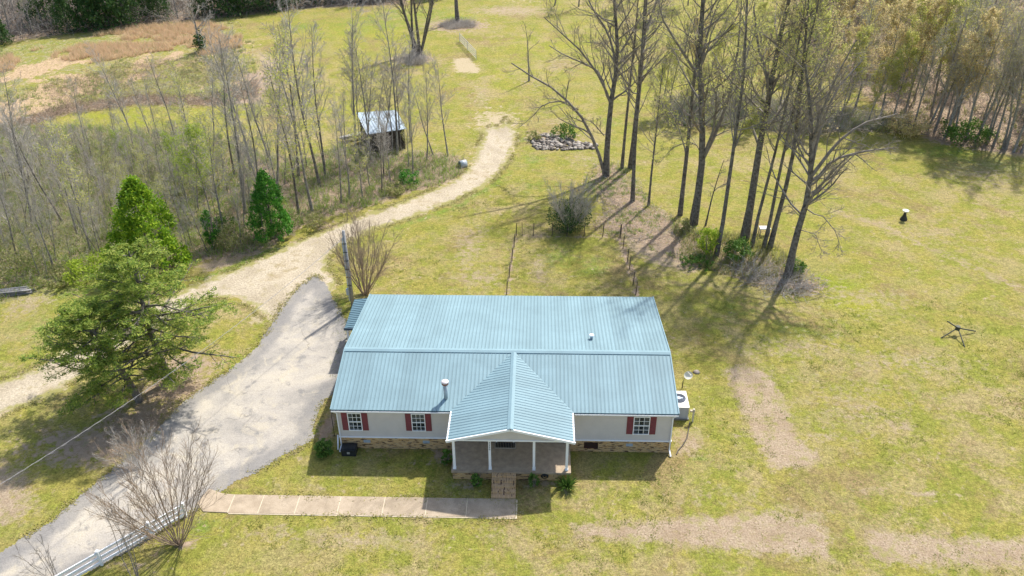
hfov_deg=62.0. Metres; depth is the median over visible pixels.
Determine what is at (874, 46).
bare tree
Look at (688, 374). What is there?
satellite dish
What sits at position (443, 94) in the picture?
bare tree
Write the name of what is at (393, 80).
bare tree
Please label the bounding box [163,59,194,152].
budding tree
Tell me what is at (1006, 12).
bare tree
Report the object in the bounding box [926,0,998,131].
bare tree
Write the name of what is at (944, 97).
bare tree
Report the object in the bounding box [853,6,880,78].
budding tree
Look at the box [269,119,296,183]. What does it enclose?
bare tree
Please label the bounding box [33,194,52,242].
bare tree
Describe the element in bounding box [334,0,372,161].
bare tree
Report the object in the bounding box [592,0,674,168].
bare tree
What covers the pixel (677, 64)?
bare tree
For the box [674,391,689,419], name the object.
air conditioner
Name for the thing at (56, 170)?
bare tree
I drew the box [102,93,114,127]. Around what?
bare tree
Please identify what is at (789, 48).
budding tree
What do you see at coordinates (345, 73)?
budding tree
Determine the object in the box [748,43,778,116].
budding tree
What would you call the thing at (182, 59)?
undergrowth
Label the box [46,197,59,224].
bare tree
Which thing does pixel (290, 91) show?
bare tree
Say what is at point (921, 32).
budding tree
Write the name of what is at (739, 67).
bare tree
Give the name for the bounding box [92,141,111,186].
budding tree
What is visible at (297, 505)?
walkway
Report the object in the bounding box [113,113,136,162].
bare tree
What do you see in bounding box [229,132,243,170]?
bare tree
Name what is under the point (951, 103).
budding tree
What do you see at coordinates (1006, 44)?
budding tree
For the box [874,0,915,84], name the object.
budding tree
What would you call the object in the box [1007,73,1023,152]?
bare tree
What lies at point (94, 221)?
bare tree
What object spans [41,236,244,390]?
pine tree
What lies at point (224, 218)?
shrub
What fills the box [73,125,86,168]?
bare tree
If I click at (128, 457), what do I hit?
bare shrub
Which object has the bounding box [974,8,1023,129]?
bare tree
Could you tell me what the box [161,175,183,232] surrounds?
bare tree
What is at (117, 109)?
bare tree
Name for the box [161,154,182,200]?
bare tree
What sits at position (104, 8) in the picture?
evergreen tree
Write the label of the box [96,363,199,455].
fallen leaves
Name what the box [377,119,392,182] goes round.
bare tree
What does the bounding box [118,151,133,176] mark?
bare tree
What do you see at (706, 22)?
budding tree
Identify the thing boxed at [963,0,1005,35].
budding tree
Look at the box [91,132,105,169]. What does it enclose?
bare tree
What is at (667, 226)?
undergrowth
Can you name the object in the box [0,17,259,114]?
tall grass
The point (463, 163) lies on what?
culvert pipe
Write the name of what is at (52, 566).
bare shrub
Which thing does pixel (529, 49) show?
dead tree
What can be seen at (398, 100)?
bare tree
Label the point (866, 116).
undergrowth
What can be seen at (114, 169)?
bare tree
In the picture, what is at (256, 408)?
driveway
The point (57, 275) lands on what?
shrub
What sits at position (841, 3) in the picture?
budding tree
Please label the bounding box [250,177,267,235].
bare tree
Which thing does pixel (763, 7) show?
budding tree
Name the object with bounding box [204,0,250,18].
evergreen tree
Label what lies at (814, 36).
budding tree
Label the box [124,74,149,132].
bare tree
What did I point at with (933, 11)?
budding tree
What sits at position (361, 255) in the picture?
bare shrub
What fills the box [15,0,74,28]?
evergreen tree
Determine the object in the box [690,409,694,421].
yard post
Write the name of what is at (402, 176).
shrub
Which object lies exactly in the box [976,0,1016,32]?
bare tree
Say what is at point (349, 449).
deck box
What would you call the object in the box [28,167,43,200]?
bare tree
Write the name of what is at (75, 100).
bare tree
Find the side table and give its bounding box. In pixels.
[758,226,770,235]
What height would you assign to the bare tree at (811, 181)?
19.675 m
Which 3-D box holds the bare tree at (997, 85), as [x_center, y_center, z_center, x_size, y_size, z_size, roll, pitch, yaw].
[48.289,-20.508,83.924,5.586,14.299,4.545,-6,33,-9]
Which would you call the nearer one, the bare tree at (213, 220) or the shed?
the bare tree at (213, 220)
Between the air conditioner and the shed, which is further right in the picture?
the air conditioner
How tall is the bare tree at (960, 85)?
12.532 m
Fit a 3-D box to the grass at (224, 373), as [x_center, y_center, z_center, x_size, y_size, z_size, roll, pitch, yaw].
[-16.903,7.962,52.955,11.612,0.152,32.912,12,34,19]
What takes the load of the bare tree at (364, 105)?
on the ground at (956, 240)
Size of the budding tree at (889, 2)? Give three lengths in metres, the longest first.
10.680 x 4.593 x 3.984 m
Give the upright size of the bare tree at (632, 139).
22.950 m
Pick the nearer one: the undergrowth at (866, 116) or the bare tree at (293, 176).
the bare tree at (293, 176)
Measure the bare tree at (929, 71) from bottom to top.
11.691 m
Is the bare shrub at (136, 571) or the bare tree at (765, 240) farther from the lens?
the bare tree at (765, 240)
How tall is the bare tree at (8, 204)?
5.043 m
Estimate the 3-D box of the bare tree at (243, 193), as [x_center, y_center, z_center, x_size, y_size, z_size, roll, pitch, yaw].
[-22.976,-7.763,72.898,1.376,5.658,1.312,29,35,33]
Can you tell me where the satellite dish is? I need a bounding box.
[682,371,692,387]
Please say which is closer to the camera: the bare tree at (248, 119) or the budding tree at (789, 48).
the bare tree at (248, 119)
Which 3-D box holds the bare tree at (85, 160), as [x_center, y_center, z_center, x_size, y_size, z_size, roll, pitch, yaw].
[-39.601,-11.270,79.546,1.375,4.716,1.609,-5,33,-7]
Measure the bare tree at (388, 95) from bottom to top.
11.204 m
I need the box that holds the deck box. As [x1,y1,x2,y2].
[340,443,357,455]
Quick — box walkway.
[197,489,517,518]
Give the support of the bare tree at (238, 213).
on the ground at (956, 240)
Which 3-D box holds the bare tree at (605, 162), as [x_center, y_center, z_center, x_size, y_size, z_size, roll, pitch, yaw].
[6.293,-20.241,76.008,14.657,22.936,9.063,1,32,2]
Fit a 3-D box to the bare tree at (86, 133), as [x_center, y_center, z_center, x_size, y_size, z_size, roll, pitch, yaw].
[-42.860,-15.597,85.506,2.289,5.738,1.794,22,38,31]
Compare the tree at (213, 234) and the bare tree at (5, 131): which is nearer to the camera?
the tree at (213, 234)
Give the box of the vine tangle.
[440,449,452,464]
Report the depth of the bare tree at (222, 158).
78.63 m
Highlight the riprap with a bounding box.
[530,133,598,150]
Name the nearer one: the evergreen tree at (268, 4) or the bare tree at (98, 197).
the bare tree at (98, 197)
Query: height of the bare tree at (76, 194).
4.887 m
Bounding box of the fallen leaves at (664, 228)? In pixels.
[582,163,825,296]
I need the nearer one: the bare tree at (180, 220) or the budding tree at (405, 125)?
the bare tree at (180, 220)
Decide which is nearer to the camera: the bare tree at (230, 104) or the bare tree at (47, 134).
the bare tree at (230, 104)
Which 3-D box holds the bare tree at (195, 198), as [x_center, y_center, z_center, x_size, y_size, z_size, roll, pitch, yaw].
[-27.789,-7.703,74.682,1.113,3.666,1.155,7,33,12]
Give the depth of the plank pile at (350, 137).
90.13 m
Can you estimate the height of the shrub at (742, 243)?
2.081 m
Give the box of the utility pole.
[342,230,353,306]
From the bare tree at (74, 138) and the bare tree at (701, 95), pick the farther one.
the bare tree at (74, 138)
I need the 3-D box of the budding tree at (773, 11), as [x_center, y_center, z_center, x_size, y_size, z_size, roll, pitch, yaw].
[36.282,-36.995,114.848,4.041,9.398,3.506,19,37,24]
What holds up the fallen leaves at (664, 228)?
on the ground at (956, 240)
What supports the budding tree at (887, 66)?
on the ground at (956, 240)
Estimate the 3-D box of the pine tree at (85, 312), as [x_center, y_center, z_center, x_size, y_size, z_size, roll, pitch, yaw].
[-24.289,3.495,52.408,10.440,8.513,9.095,1,32,2]
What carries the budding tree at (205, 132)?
on the ground at (956, 240)
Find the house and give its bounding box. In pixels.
[330,294,679,480]
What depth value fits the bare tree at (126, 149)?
80.17 m
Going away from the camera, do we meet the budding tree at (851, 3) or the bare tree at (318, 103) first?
the bare tree at (318, 103)
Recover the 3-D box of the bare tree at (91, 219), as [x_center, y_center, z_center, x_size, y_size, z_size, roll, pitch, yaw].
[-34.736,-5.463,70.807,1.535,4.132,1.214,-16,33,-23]
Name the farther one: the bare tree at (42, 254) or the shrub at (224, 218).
the shrub at (224, 218)
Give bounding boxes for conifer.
[96,174,192,284]
[245,168,293,242]
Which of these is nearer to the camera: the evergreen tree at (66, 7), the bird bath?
the bird bath
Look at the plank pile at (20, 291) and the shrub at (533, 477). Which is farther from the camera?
the plank pile at (20, 291)
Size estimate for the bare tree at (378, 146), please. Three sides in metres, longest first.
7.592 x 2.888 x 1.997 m
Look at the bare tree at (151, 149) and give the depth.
77.82 m
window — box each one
[347,413,362,430]
[411,413,425,431]
[632,416,650,434]
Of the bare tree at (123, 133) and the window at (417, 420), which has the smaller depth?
the window at (417, 420)
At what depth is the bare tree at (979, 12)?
91.53 m
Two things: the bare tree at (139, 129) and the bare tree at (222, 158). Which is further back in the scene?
the bare tree at (139, 129)
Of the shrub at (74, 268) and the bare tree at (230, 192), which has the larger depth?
the bare tree at (230, 192)
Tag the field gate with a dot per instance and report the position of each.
(467, 44)
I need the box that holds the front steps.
[491,472,515,498]
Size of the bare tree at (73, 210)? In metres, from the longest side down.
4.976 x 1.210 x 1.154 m
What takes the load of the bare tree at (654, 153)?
on the ground at (956, 240)
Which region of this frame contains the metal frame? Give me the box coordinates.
[941,321,975,346]
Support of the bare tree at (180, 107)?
on the ground at (956, 240)
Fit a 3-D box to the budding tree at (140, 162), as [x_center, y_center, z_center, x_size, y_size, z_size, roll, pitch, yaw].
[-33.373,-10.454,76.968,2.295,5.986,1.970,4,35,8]
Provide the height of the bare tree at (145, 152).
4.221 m
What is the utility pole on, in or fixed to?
on the ground at (956, 240)
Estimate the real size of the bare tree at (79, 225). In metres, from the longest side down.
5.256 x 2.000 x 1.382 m
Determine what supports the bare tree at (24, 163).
on the ground at (956, 240)
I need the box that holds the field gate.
[459,33,475,57]
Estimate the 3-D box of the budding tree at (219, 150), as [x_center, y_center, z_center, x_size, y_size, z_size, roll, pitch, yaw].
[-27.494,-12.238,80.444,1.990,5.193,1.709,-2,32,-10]
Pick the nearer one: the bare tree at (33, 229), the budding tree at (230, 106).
the bare tree at (33, 229)
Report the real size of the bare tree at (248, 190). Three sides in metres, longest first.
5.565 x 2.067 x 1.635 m
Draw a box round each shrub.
[0,231,54,282]
[12,534,56,575]
[34,263,78,288]
[61,250,118,288]
[74,415,228,556]
[92,420,155,472]
[94,495,140,575]
[209,212,233,233]
[210,220,252,251]
[303,209,328,231]
[313,438,333,458]
[322,203,404,295]
[382,179,404,196]
[398,169,418,184]
[470,472,483,486]
[525,130,541,139]
[528,472,539,486]
[550,123,577,139]
[672,216,691,233]
[679,254,715,270]
[695,227,720,257]
[722,236,755,261]
[783,257,807,274]
[884,109,939,138]
[939,116,999,145]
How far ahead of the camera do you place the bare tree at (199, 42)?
116.20 m
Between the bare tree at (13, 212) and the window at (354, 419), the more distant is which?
the bare tree at (13, 212)
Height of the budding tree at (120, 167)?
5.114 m
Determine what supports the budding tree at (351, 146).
on the ground at (956, 240)
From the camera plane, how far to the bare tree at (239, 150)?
80.62 m
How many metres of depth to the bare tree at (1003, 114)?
84.67 m
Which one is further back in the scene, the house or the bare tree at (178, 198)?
the bare tree at (178, 198)
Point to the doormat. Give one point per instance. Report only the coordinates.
(506, 445)
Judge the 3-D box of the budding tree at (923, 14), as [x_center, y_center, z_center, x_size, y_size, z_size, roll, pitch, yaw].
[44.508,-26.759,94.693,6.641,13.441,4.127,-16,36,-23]
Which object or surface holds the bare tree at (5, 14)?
on the ground at (956, 240)
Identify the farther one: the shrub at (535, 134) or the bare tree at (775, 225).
the shrub at (535, 134)
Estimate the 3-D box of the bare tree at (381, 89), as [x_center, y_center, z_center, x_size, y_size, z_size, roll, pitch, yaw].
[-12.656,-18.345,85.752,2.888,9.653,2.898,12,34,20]
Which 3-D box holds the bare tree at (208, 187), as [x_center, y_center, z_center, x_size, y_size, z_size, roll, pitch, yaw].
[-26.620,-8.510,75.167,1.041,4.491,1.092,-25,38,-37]
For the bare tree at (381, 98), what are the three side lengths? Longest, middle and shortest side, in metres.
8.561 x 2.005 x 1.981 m
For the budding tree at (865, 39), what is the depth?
90.24 m
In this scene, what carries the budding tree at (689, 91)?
on the ground at (956, 240)
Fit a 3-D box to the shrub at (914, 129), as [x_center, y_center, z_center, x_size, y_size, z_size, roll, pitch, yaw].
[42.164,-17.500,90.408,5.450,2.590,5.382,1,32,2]
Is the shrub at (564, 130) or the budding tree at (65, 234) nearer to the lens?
the budding tree at (65, 234)
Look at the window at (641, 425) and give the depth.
48.90 m
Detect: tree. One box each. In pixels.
[0,0,11,35]
[0,20,14,45]
[0,60,38,184]
[0,98,39,221]
[0,102,63,223]
[0,106,15,161]
[0,123,9,175]
[0,157,24,254]
[0,182,19,224]
[0,228,15,263]
[1,159,54,266]
[5,196,23,236]
[7,213,38,273]
[10,143,24,183]
[13,0,32,32]
[13,191,27,224]
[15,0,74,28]
[16,136,33,194]
[16,292,199,416]
[18,158,37,217]
[20,121,57,173]
[21,123,40,179]
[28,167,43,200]
[28,187,44,237]
[29,216,39,248]
[32,120,97,250]
[32,191,64,259]
[32,231,49,276]
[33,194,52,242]
[34,114,77,234]
[36,115,62,160]
[38,123,53,165]
[40,161,55,200]
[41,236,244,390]
[42,178,62,214]
[44,132,64,174]
[44,152,65,205]
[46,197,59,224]
[47,0,85,34]
[58,224,74,258]
[61,188,83,238]
[64,75,83,136]
[64,123,88,158]
[64,157,78,200]
[66,123,79,156]
[66,201,98,252]
[69,0,109,31]
[70,178,83,223]
[73,0,133,31]
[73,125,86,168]
[74,104,92,154]
[75,144,96,186]
[79,154,95,196]
[83,142,93,176]
[83,201,101,242]
[84,39,132,136]
[85,160,107,202]
[85,197,102,256]
[88,159,106,210]
[88,182,105,222]
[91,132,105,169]
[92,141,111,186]
[93,206,107,232]
[94,0,153,28]
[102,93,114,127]
[102,177,112,212]
[104,164,125,203]
[107,76,133,148]
[107,161,123,183]
[108,178,120,204]
[109,111,123,142]
[109,129,130,172]
[109,132,128,173]
[110,187,129,215]
[112,156,128,183]
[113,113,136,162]
[117,137,133,174]
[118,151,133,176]
[121,125,138,166]
[123,0,161,10]
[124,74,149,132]
[129,143,152,185]
[133,119,149,166]
[135,148,151,181]
[136,115,164,154]
[139,137,149,176]
[140,0,178,21]
[140,73,158,136]
[144,52,176,140]
[144,147,167,190]
[148,173,174,226]
[149,134,162,168]
[151,107,177,159]
[154,174,168,207]
[159,132,188,204]
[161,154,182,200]
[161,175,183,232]
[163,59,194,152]
[163,150,174,196]
[163,184,191,223]
[167,118,180,168]
[168,120,184,173]
[169,150,183,194]
[170,121,215,212]
[171,201,186,244]
[173,136,192,186]
[174,121,210,210]
[175,0,214,52]
[175,88,186,137]
[175,129,191,163]
[176,226,187,246]
[179,195,207,250]
[180,109,244,232]
[180,203,192,245]
[186,0,214,17]
[190,182,203,218]
[191,16,250,169]
[194,44,244,176]
[194,111,215,168]
[196,210,219,247]
[202,22,263,213]
[202,170,214,213]
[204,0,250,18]
[204,58,226,159]
[205,208,221,244]
[207,172,220,198]
[212,134,231,166]
[212,140,227,189]
[217,38,272,159]
[218,0,271,14]
[218,146,227,193]
[220,76,277,220]
[220,172,237,218]
[221,90,238,135]
[228,132,247,174]
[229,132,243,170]
[229,187,244,244]
[231,150,249,194]
[235,164,252,208]
[236,165,251,227]
[237,137,267,210]
[240,172,253,222]
[245,0,292,13]
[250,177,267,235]
[252,140,285,197]
[254,97,275,180]
[255,55,316,213]
[258,26,327,210]
[259,20,313,176]
[262,33,302,188]
[264,0,321,186]
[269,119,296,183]
[271,0,305,8]
[285,91,316,166]
[287,115,299,181]
[296,20,334,175]
[302,102,324,162]
[308,0,335,4]
[317,91,351,197]
[324,103,352,202]
[330,45,382,154]
[332,89,352,164]
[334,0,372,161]
[342,29,381,160]
[345,115,370,195]
[358,125,378,185]
[363,53,381,152]
[367,0,411,154]
[368,41,413,155]
[372,57,399,150]
[372,107,392,175]
[372,116,394,191]
[374,70,391,150]
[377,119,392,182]
[385,51,410,149]
[387,0,437,54]
[389,27,420,140]
[398,77,433,154]
[398,85,423,172]
[398,98,415,165]
[415,63,438,159]
[420,52,459,155]
[454,0,459,21]
[502,0,663,177]
[521,22,538,80]
[590,0,679,201]
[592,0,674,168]
[609,0,716,168]
[625,54,674,205]
[633,0,765,225]
[646,0,768,215]
[647,36,684,114]
[668,26,692,100]
[679,59,703,114]
[682,16,721,101]
[689,0,810,256]
[693,63,713,118]
[696,0,844,239]
[705,158,730,225]
[707,4,743,90]
[718,0,842,246]
[728,35,754,111]
[736,31,910,278]
[737,0,888,248]
[747,0,775,57]
[747,10,779,94]
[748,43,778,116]
[762,3,815,106]
[764,0,860,249]
[768,0,792,45]
[786,0,815,72]
[805,58,824,132]
[810,1,837,51]
[810,5,851,106]
[816,9,858,75]
[825,54,849,126]
[832,0,860,44]
[834,0,866,50]
[839,24,880,118]
[841,0,891,111]
[845,0,882,70]
[847,0,888,100]
[851,0,924,114]
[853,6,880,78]
[855,0,886,47]
[868,44,905,120]
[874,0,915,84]
[877,27,927,124]
[878,0,906,66]
[881,0,913,52]
[890,0,938,104]
[896,0,956,113]
[899,0,946,68]
[905,1,945,80]
[908,24,953,125]
[912,0,964,101]
[921,0,971,116]
[922,0,982,130]
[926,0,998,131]
[936,0,977,73]
[939,0,978,111]
[942,28,982,127]
[943,5,1005,138]
[943,19,993,137]
[948,29,987,124]
[953,0,1019,122]
[955,0,1000,99]
[956,0,988,64]
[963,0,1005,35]
[965,0,1020,138]
[973,9,1023,142]
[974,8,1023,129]
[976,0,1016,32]
[983,8,1023,148]
[986,21,1023,141]
[988,6,1023,149]
[988,13,1022,101]
[989,30,1023,140]
[990,8,1023,146]
[991,0,1017,38]
[997,0,1023,45]
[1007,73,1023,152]
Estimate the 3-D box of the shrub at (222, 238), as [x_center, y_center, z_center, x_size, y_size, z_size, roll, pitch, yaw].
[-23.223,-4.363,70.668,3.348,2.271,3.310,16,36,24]
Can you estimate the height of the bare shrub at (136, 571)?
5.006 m
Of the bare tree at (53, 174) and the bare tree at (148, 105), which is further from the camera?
the bare tree at (148, 105)
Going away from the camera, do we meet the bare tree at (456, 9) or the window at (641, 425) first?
the window at (641, 425)
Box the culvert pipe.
[458,160,467,167]
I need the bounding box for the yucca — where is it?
[555,473,579,491]
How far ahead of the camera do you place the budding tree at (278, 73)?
69.79 m
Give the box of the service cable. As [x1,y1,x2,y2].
[1,242,337,483]
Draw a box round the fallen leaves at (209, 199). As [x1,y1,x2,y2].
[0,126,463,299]
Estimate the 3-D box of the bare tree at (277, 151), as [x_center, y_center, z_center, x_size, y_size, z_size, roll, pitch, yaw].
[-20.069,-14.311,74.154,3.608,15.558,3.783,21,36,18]
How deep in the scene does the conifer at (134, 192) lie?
64.31 m
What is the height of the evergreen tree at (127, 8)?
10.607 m
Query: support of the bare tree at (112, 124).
on the ground at (956, 240)
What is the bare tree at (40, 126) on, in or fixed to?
on the ground at (956, 240)
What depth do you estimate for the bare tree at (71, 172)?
76.28 m
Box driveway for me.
[0,275,350,575]
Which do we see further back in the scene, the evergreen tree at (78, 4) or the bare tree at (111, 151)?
the evergreen tree at (78, 4)
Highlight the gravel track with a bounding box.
[0,121,517,412]
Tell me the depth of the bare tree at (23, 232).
65.78 m
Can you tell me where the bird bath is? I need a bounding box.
[900,209,908,220]
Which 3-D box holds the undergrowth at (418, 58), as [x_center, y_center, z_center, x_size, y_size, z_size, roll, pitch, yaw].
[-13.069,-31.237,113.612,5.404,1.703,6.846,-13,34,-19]
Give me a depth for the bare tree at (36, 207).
70.87 m
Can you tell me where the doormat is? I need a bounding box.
[495,442,515,448]
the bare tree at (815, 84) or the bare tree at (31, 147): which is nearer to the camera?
the bare tree at (31, 147)
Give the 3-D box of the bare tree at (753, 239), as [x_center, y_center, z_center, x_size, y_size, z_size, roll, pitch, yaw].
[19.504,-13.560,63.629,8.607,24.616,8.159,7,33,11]
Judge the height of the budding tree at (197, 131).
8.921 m
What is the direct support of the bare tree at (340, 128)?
on the ground at (956, 240)
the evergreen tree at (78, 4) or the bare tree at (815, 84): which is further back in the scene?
the evergreen tree at (78, 4)
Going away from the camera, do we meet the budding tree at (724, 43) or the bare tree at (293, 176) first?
the bare tree at (293, 176)
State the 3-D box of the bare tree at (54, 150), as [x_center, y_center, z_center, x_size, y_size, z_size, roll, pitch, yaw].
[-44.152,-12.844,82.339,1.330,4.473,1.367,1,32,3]
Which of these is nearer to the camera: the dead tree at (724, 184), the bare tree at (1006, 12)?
the dead tree at (724, 184)
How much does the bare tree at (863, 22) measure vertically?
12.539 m
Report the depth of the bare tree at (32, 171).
71.21 m
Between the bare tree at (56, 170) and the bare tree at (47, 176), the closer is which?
the bare tree at (56, 170)
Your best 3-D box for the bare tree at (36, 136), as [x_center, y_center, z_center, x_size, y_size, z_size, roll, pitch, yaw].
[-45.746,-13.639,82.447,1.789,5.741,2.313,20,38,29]
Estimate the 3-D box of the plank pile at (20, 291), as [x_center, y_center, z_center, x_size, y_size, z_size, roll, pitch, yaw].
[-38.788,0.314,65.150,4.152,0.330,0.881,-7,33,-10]
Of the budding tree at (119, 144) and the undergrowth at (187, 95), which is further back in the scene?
the undergrowth at (187, 95)
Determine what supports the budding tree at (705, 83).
on the ground at (956, 240)
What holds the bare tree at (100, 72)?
on the ground at (956, 240)
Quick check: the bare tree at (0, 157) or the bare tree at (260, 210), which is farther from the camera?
the bare tree at (0, 157)
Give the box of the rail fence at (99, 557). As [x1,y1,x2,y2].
[55,502,186,575]
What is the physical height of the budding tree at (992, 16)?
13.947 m
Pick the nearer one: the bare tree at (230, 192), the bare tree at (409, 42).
the bare tree at (230, 192)
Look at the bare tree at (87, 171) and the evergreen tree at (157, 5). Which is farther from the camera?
the evergreen tree at (157, 5)
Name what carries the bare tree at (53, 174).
on the ground at (956, 240)
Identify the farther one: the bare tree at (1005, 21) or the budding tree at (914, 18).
the budding tree at (914, 18)
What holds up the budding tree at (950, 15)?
on the ground at (956, 240)
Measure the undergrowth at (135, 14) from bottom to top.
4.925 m
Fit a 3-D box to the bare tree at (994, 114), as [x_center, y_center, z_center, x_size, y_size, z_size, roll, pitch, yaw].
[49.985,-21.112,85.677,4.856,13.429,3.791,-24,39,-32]
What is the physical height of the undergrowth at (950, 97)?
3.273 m
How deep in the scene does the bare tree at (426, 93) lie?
83.11 m
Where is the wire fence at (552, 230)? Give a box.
[506,223,637,294]
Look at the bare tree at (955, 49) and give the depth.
87.33 m
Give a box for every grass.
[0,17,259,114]
[0,19,244,71]
[14,272,350,565]
[216,488,520,524]
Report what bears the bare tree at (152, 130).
on the ground at (956, 240)
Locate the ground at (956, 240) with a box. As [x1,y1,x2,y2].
[0,0,1023,575]
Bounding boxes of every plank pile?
[0,286,34,296]
[340,134,360,139]
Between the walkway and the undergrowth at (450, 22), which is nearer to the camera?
the walkway
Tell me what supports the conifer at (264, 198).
on the ground at (956, 240)
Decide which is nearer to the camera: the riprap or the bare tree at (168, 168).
the bare tree at (168, 168)
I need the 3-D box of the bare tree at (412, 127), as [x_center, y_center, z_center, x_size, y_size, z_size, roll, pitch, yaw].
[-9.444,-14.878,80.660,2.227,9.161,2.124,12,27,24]
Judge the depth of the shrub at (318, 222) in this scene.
73.72 m
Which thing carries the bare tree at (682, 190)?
on the ground at (956, 240)
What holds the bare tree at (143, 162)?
on the ground at (956, 240)
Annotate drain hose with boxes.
[676,421,689,454]
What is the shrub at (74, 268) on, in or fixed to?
on the ground at (956, 240)
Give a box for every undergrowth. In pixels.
[0,0,394,40]
[0,76,261,136]
[0,117,469,299]
[40,53,250,101]
[402,44,431,66]
[434,15,478,29]
[587,159,829,293]
[643,84,929,135]
[718,246,830,302]
[786,0,1023,152]
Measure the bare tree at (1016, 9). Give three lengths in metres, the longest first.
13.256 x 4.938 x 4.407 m
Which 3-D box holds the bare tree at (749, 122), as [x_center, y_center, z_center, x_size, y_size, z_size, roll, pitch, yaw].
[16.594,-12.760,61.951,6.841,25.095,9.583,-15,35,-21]
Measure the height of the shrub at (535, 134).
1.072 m
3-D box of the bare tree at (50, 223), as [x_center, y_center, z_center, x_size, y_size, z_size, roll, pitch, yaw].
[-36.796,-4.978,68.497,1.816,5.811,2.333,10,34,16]
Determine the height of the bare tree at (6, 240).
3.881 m
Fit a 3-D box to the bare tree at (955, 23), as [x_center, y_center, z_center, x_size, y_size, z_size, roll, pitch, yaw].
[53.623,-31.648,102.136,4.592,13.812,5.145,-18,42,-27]
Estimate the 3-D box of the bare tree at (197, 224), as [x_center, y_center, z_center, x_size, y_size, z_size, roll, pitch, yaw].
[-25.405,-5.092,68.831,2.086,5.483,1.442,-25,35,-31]
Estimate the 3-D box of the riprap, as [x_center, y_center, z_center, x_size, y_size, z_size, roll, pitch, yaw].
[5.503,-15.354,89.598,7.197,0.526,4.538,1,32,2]
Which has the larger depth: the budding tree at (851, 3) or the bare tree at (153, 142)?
the budding tree at (851, 3)
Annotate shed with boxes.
[356,110,405,152]
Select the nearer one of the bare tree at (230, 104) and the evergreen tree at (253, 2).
the bare tree at (230, 104)
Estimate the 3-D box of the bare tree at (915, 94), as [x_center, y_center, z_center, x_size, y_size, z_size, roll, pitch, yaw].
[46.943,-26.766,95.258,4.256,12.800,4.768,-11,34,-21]
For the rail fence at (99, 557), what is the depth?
43.36 m
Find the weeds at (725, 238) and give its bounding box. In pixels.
[668,225,808,281]
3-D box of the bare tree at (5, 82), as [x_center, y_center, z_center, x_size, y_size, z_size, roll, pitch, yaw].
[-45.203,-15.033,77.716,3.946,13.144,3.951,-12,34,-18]
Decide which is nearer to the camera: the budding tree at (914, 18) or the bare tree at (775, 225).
the bare tree at (775, 225)
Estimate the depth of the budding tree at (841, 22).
90.05 m
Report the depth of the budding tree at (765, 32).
95.19 m
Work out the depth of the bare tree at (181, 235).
68.59 m
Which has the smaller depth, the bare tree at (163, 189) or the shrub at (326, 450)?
the shrub at (326, 450)
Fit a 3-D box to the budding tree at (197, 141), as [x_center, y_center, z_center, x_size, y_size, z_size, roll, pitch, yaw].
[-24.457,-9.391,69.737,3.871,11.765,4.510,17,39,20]
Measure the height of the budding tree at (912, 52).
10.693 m
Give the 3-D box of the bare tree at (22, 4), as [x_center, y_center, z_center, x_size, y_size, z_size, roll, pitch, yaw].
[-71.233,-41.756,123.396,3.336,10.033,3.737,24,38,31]
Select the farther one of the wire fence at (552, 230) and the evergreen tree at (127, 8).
the evergreen tree at (127, 8)
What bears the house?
on the ground at (956, 240)
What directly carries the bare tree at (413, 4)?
on the ground at (956, 240)
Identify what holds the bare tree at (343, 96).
on the ground at (956, 240)
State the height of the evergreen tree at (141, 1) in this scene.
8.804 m
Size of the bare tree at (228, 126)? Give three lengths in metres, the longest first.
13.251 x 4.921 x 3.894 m
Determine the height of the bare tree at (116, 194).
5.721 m
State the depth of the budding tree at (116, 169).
71.83 m
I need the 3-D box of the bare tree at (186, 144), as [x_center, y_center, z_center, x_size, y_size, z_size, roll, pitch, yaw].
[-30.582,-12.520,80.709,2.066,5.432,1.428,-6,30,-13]
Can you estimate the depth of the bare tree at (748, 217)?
64.19 m
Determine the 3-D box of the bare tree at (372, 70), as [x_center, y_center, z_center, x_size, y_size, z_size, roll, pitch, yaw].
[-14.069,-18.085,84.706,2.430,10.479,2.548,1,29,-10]
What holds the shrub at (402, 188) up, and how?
on the ground at (956, 240)
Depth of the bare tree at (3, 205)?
67.27 m
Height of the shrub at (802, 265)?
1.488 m
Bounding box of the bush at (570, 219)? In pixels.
[543,174,604,233]
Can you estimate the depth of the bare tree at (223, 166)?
78.33 m
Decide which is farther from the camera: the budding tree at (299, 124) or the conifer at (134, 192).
the budding tree at (299, 124)
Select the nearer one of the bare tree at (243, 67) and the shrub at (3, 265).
the shrub at (3, 265)
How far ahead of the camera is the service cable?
47.72 m

